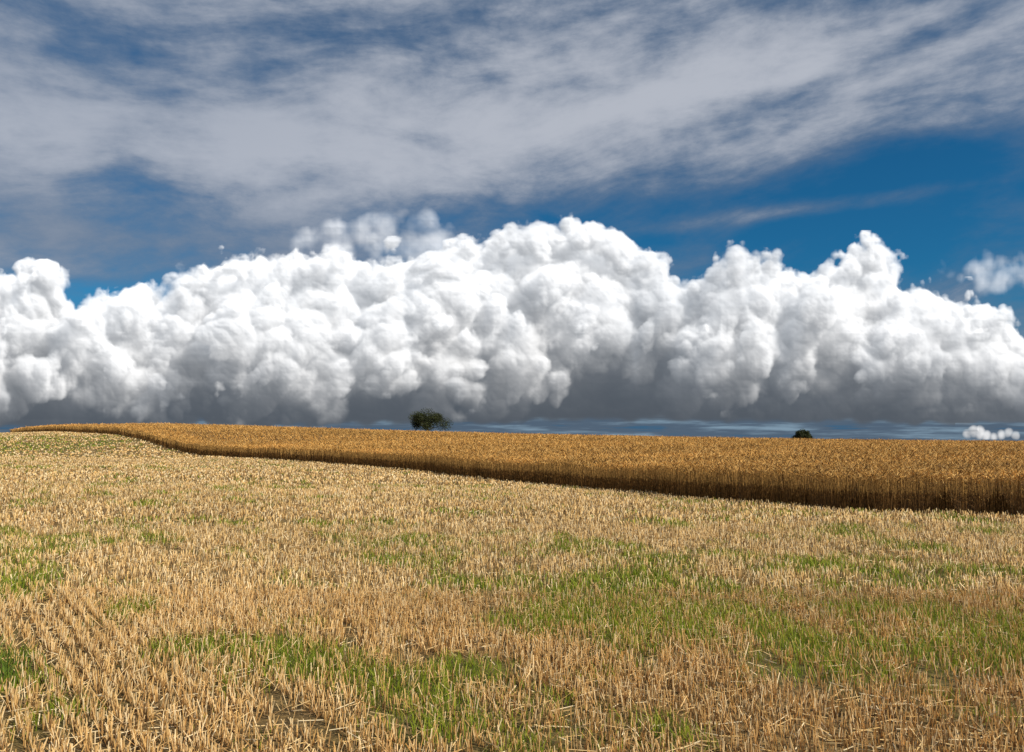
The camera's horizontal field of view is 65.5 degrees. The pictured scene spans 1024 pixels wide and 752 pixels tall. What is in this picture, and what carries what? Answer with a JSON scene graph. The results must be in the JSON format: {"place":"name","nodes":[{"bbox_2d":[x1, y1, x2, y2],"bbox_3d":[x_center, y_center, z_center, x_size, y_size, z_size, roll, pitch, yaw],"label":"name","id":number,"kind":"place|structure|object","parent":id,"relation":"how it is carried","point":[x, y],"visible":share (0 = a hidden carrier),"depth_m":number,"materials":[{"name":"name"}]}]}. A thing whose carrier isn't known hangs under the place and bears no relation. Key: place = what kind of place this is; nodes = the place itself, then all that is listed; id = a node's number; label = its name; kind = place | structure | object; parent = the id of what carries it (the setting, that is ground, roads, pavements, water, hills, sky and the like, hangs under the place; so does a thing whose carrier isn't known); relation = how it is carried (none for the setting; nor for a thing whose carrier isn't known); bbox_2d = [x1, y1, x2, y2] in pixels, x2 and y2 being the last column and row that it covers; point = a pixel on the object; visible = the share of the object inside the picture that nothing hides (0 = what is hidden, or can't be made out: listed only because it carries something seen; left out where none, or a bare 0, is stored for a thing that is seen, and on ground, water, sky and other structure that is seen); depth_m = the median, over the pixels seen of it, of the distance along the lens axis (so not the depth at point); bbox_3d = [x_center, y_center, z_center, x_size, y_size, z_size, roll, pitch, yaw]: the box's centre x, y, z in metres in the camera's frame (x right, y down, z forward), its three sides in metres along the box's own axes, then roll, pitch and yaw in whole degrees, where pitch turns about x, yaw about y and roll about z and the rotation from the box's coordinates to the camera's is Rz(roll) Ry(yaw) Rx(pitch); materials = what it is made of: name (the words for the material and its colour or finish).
{"place":"outdoors","nodes":[
{"label":"outdoors","id":0,"kind":"place"},
{"bbox_2d":[0,217,1023,439],"bbox_3d":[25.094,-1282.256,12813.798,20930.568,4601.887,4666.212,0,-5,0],"label":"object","id":1,"kind":"structure","parent":0,"point":[571,319],"depth_m":14351.69,"materials":[{"name":"white"}]},
{"bbox_2d":[0,433,1023,751],"bbox_3d":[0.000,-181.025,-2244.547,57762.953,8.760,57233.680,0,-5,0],"label":"ground","id":2,"kind":"structure","parent":0,"point":[300,717],"depth_m":6.04,"materials":[{"name":"soil"}]},
{"bbox_2d":[0,628,46,690],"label":"grass tuft","id":3,"kind":"object","parent":2,"relation":"on","point":[5,668],"visible":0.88,"depth_m":5.66,"materials":[{"name":"green plant"}]},
{"bbox_2d":[408,408,453,431],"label":"hawthorn tree","id":4,"kind":"object","parent":2,"relation":"on","point":[430,420],"visible":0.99,"depth_m":148.82,"materials":[{"name":"green plant"}]},
{"bbox_2d":[0,431,1023,751],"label":"stubble","id":5,"kind":"object","parent":2,"relation":"on","point":[228,469],"visible":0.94,"depth_m":8.20,"materials":[{"name":"beige plant"}]},
{"bbox_2d":[0,433,1023,751],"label":"grass weeds","id":6,"kind":"object","parent":2,"relation":"on","point":[668,577],"depth_m":7.52,"materials":[{"name":"green plant"}]},
{"bbox_2d":[8,422,1023,516],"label":"wheat crop","id":7,"kind":"object","parent":2,"relation":"on","point":[918,474],"visible":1,"depth_m":34.56,"materials":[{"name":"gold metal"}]},
{"bbox_2d":[791,429,811,438],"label":"hawthorn tree","id":8,"kind":"object","parent":2,"relation":"on","point":[802,433],"visible":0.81,"depth_m":158.76,"materials":[{"name":"green plant"}]}
]}

